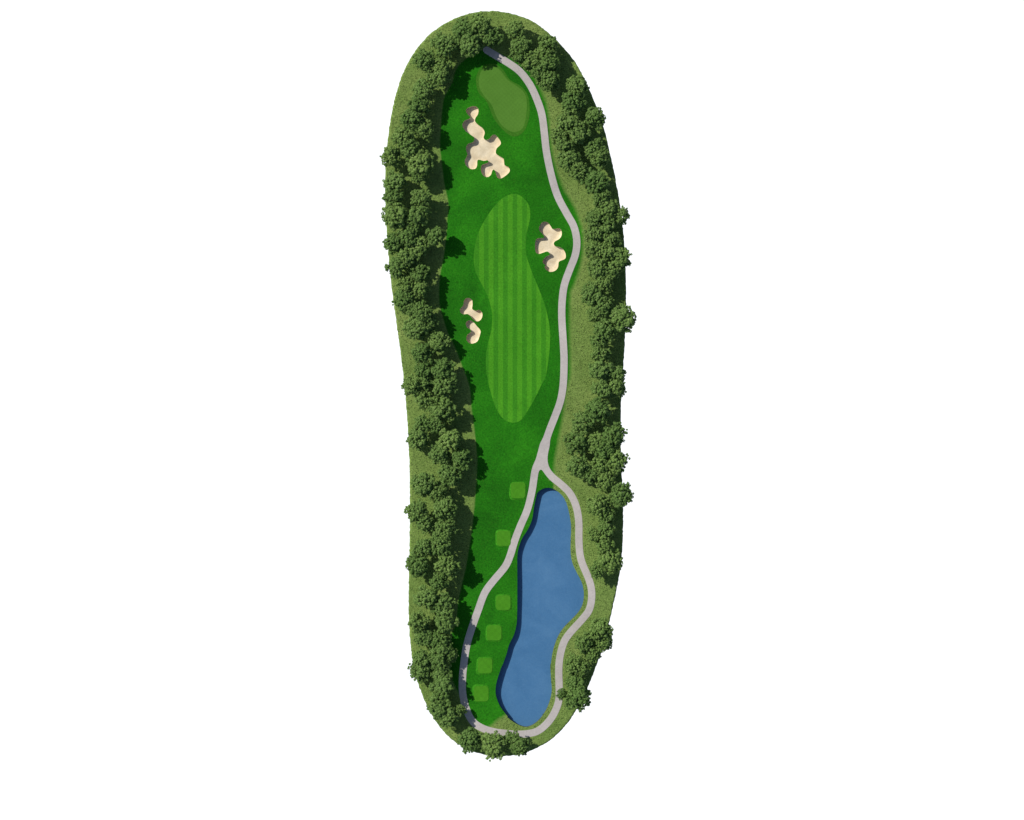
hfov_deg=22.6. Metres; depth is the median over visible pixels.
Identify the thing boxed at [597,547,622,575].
broadleaf tree
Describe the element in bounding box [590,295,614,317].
broadleaf tree
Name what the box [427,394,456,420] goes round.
broadleaf tree
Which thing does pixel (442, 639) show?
broadleaf tree
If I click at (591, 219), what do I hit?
broadleaf tree
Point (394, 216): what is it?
broadleaf tree
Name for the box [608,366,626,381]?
broadleaf tree
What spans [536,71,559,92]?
broadleaf tree
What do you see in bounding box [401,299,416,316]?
broadleaf tree
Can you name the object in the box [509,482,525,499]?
tee box
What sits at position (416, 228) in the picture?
broadleaf tree
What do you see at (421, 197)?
broadleaf tree
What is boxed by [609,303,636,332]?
broadleaf tree
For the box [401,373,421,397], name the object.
broadleaf tree
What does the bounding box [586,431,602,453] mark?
broadleaf tree
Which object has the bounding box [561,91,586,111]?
broadleaf tree
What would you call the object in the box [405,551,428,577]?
broadleaf tree
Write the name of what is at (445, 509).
broadleaf tree
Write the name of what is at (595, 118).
broadleaf tree
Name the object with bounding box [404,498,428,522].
broadleaf tree
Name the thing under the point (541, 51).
broadleaf tree
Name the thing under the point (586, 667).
broadleaf tree
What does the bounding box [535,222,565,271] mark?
sand bunker
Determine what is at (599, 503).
broadleaf tree
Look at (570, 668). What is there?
broadleaf tree
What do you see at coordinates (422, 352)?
broadleaf tree
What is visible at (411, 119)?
broadleaf tree
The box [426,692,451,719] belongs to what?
broadleaf tree
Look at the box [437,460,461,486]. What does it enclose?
broadleaf tree
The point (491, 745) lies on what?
broadleaf tree
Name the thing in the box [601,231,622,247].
broadleaf tree
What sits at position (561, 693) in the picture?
broadleaf tree
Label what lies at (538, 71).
broadleaf tree
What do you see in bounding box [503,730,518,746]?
broadleaf tree
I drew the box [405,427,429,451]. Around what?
broadleaf tree
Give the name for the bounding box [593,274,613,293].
broadleaf tree
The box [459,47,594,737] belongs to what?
path
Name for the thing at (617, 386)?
broadleaf tree
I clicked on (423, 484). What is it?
broadleaf tree
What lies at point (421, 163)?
broadleaf tree
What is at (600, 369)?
broadleaf tree
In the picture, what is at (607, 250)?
broadleaf tree
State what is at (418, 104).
broadleaf tree
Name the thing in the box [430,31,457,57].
broadleaf tree
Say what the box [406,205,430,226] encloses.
broadleaf tree
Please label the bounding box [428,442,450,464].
broadleaf tree
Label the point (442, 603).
broadleaf tree
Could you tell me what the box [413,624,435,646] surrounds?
broadleaf tree
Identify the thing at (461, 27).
broadleaf tree
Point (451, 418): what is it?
broadleaf tree
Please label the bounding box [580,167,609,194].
broadleaf tree
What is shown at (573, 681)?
broadleaf tree
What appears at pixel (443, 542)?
broadleaf tree
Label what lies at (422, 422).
broadleaf tree
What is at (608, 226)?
broadleaf tree
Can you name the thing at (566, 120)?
broadleaf tree
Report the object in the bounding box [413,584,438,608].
broadleaf tree
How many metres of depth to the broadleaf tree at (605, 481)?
1487.88 m
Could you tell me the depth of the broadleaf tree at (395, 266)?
1488.07 m
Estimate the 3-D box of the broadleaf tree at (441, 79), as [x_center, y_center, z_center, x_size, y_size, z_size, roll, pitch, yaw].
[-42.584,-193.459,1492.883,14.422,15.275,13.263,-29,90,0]
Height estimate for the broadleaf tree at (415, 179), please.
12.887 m
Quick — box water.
[496,488,583,725]
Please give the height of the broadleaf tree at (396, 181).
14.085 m
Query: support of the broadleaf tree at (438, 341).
on the terrain at (504, 452)
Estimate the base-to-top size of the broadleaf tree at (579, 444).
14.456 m
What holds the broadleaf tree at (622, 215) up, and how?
on the terrain at (504, 452)
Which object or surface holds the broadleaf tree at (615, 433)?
on the terrain at (504, 452)
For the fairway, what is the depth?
1500.07 m
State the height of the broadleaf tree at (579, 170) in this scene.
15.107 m
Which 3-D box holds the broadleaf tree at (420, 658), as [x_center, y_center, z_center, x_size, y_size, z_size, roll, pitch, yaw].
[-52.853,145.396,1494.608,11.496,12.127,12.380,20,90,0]
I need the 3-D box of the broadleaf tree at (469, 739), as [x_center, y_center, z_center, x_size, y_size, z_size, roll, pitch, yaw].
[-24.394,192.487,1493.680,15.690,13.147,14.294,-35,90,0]
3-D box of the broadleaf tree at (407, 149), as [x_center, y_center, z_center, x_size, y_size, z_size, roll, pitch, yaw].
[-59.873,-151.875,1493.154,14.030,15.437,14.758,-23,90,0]
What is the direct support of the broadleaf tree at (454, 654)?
on the terrain at (504, 452)
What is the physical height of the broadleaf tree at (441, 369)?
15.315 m
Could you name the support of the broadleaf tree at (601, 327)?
on the terrain at (504, 452)
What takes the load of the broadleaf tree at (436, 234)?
on the terrain at (504, 452)
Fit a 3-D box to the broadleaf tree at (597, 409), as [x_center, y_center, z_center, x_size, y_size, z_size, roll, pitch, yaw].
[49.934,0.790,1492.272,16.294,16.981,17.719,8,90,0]
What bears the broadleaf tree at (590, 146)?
on the terrain at (504, 452)
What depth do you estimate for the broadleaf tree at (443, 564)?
1486.97 m
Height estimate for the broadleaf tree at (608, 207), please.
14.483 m
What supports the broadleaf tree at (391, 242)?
on the terrain at (504, 452)
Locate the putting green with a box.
[479,66,526,131]
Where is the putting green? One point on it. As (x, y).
(505, 97)
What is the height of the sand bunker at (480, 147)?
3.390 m
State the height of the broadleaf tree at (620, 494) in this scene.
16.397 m
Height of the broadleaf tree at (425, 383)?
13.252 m
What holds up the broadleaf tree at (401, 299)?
on the terrain at (504, 452)
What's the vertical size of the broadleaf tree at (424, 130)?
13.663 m
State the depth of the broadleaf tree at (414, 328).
1488.67 m
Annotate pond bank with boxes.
[496,510,583,726]
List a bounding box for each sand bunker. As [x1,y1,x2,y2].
[460,298,481,320]
[462,106,509,178]
[466,320,480,343]
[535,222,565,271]
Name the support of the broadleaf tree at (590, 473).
on the terrain at (504, 452)
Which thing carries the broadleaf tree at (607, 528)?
on the terrain at (504, 452)
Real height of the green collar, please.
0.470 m
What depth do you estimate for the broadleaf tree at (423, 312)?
1487.49 m
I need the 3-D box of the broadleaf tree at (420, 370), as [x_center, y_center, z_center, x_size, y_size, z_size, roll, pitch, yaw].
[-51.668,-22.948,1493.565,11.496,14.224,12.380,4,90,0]
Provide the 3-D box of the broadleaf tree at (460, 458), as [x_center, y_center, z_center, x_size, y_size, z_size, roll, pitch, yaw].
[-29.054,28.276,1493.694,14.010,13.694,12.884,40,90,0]
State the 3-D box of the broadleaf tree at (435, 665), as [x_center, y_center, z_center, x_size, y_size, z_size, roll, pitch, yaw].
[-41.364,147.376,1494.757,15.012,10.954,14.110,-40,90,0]
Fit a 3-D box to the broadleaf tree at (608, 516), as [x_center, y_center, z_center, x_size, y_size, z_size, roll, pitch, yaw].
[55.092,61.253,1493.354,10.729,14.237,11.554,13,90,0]
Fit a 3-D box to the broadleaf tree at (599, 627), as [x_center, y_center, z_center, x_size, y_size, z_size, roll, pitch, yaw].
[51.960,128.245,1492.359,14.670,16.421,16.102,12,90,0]
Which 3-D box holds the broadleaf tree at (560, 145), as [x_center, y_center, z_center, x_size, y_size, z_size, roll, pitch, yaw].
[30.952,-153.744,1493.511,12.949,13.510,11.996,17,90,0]
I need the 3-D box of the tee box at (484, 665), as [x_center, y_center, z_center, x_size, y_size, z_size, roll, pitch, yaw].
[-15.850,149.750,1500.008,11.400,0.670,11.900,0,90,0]
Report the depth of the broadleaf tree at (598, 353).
1488.09 m
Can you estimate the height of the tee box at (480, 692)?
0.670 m
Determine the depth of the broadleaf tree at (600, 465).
1488.34 m
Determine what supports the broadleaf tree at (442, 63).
on the terrain at (504, 452)
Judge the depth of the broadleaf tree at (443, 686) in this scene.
1489.16 m
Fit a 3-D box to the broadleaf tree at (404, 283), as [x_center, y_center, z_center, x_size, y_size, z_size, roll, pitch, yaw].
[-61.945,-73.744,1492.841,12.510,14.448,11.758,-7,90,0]
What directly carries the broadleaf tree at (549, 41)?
on the terrain at (504, 452)
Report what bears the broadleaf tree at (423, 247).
on the terrain at (504, 452)
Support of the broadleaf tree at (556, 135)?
on the terrain at (504, 452)
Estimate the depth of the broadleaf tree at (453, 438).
1487.87 m
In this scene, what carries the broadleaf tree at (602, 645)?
on the terrain at (504, 452)
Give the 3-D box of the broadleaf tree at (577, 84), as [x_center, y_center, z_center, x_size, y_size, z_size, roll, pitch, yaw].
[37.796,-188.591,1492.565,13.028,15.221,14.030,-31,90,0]
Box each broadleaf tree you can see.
[380,146,401,167]
[381,188,404,205]
[381,202,408,231]
[382,169,406,190]
[382,232,403,254]
[384,256,405,278]
[390,126,415,146]
[391,288,414,310]
[395,274,414,291]
[396,245,420,267]
[397,228,420,247]
[398,138,419,162]
[399,107,424,131]
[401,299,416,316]
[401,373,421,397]
[402,221,421,234]
[402,316,428,340]
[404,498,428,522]
[405,149,434,177]
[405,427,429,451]
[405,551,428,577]
[406,95,430,115]
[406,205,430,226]
[407,261,430,282]
[407,609,430,633]
[407,663,433,683]
[409,172,425,184]
[409,281,429,299]
[410,189,432,207]
[410,472,437,497]
[411,78,434,100]
[411,235,432,256]
[411,299,433,324]
[411,342,434,365]
[412,48,435,72]
[412,538,431,557]
[412,648,429,666]
[413,361,431,380]
[413,413,431,431]
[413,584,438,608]
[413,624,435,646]
[414,388,435,411]
[415,118,433,140]
[415,514,433,534]
[416,374,434,390]
[421,314,438,332]
[425,69,450,88]
[425,226,445,246]
[426,330,450,353]
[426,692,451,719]
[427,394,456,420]
[427,482,447,500]
[428,415,445,433]
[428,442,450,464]
[428,644,452,666]
[428,674,455,699]
[429,531,451,556]
[429,572,449,592]
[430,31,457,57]
[430,357,456,381]
[430,592,455,616]
[430,629,452,648]
[430,653,451,672]
[430,667,452,682]
[431,54,452,73]
[431,375,457,396]
[433,495,456,522]
[433,519,457,536]
[433,554,461,578]
[434,608,459,633]
[435,428,463,450]
[435,705,458,727]
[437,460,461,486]
[442,411,457,424]
[445,646,458,662]
[452,17,473,41]
[452,447,473,470]
[453,704,467,717]
[457,33,484,57]
[457,726,481,754]
[468,11,492,36]
[480,730,506,761]
[481,26,504,47]
[503,20,524,40]
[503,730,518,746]
[508,47,526,62]
[509,34,532,55]
[509,737,529,756]
[518,49,541,72]
[530,60,551,81]
[535,42,556,57]
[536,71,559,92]
[537,33,557,49]
[538,53,559,72]
[550,126,569,144]
[555,110,579,135]
[555,136,575,153]
[556,147,581,172]
[556,688,567,700]
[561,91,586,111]
[561,103,583,117]
[562,430,587,455]
[563,652,583,675]
[564,686,591,712]
[565,454,591,478]
[566,75,589,97]
[566,672,587,689]
[568,120,590,144]
[568,158,588,181]
[571,410,595,435]
[574,631,594,653]
[577,660,592,675]
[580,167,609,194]
[580,280,603,305]
[582,226,603,242]
[583,136,605,158]
[584,107,606,130]
[584,207,602,227]
[584,238,602,259]
[584,397,610,425]
[584,645,601,662]
[585,468,599,484]
[586,307,600,322]
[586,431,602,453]
[586,493,611,515]
[586,525,600,541]
[587,148,609,168]
[587,256,608,280]
[588,358,615,383]
[588,617,613,642]
[589,331,608,348]
[589,560,607,579]
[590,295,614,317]
[590,345,611,361]
[590,378,612,398]
[590,457,609,476]
[591,189,611,206]
[592,635,612,652]
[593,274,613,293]
[593,317,617,341]
[594,198,618,220]
[594,441,617,459]
[595,470,616,492]
[595,534,614,552]
[596,242,618,261]
[597,520,615,537]
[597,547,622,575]
[598,215,617,234]
[598,506,615,523]
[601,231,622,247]
[601,421,627,447]
[605,260,624,279]
[606,450,630,476]
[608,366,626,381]
[608,377,626,398]
[608,482,633,508]
[609,247,632,269]
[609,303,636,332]
[614,206,629,224]
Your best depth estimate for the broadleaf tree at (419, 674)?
1491.62 m
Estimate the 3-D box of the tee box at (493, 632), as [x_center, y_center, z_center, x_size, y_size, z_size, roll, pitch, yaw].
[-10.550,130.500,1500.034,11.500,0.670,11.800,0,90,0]
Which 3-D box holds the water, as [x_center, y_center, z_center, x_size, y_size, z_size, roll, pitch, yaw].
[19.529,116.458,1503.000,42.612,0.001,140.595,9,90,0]
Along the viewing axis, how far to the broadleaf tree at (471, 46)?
1488.59 m
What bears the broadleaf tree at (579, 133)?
on the terrain at (504, 452)
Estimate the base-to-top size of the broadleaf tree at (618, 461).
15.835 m
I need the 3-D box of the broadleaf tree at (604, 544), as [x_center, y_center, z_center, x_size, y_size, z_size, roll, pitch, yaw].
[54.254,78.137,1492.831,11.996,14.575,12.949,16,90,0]
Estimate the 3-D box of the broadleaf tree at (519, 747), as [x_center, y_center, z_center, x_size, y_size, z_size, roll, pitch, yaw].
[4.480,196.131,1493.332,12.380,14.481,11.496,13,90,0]
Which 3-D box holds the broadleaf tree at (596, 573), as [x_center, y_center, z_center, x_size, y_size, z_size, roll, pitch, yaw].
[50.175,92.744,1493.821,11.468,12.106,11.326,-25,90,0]
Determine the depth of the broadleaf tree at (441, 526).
1488.62 m
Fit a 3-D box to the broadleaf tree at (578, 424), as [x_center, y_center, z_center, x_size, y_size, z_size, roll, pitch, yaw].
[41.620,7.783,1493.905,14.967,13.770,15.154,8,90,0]
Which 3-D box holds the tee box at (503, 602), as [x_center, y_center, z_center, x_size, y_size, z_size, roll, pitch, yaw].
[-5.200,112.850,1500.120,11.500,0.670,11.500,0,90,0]
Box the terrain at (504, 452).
[385,11,625,755]
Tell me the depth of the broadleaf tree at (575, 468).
1489.06 m
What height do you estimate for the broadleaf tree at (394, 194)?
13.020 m
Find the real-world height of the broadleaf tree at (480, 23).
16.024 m
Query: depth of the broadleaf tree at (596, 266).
1488.38 m
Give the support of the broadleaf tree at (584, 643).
on the terrain at (504, 452)
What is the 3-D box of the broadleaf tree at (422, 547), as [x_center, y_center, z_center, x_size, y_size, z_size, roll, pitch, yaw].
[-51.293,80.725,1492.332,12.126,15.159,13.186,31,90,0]
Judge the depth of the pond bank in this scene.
1501.50 m
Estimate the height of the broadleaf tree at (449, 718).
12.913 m
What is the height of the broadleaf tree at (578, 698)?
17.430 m
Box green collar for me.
[476,64,529,135]
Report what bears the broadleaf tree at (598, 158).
on the terrain at (504, 452)
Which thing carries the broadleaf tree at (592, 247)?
on the terrain at (504, 452)
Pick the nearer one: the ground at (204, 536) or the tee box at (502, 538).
the tee box at (502, 538)
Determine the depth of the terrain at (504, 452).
1499.99 m
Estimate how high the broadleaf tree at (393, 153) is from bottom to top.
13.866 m
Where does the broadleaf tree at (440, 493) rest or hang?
on the terrain at (504, 452)
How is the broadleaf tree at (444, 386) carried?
on the terrain at (504, 452)
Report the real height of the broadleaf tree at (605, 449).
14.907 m
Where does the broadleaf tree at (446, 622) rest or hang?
on the terrain at (504, 452)
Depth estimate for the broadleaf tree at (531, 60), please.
1489.40 m
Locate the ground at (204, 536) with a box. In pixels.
[0,0,1023,819]
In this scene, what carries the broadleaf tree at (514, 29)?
on the terrain at (504, 452)
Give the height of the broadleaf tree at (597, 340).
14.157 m
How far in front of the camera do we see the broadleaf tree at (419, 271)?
1489.03 m
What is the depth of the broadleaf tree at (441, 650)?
1490.11 m
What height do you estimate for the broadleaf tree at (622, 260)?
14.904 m
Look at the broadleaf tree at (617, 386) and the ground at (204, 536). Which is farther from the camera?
the ground at (204, 536)
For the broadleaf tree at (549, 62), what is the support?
on the terrain at (504, 452)
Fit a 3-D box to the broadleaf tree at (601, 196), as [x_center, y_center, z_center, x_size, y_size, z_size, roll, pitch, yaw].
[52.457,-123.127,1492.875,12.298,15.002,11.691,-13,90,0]
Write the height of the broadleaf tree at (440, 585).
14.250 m
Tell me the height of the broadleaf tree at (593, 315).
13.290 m
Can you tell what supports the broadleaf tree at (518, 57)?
on the terrain at (504, 452)
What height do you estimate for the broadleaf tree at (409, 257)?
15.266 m
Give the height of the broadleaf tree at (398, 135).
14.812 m
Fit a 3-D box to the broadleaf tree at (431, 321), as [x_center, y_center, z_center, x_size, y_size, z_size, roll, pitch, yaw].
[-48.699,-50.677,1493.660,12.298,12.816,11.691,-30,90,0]
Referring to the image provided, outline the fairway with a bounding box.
[474,194,549,422]
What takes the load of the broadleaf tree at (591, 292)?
on the terrain at (504, 452)
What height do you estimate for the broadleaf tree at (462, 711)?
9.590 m
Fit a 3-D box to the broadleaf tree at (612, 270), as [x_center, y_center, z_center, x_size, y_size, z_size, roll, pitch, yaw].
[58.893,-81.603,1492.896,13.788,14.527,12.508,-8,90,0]
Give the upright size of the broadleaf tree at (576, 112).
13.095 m
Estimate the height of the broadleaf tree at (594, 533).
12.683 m
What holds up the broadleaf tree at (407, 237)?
on the terrain at (504, 452)
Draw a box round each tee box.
[472,684,488,701]
[476,657,492,674]
[486,624,502,641]
[495,529,510,546]
[495,594,511,610]
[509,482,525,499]
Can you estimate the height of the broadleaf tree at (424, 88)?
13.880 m
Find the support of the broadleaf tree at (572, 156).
on the terrain at (504, 452)
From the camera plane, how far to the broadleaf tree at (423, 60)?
1488.42 m
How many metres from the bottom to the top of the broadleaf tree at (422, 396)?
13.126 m
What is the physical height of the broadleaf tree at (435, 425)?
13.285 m
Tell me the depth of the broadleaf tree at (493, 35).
1489.77 m
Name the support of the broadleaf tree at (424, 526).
on the terrain at (504, 452)
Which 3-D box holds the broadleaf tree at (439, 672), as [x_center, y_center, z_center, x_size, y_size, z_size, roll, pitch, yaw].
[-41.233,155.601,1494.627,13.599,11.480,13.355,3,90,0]
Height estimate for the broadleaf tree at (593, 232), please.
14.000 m
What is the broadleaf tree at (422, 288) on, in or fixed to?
on the terrain at (504, 452)
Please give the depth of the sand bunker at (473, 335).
1502.41 m
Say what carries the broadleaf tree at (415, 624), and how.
on the terrain at (504, 452)
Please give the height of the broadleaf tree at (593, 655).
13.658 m
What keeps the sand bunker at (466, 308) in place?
on the terrain at (504, 452)
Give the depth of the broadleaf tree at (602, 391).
1488.09 m
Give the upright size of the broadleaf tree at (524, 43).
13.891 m

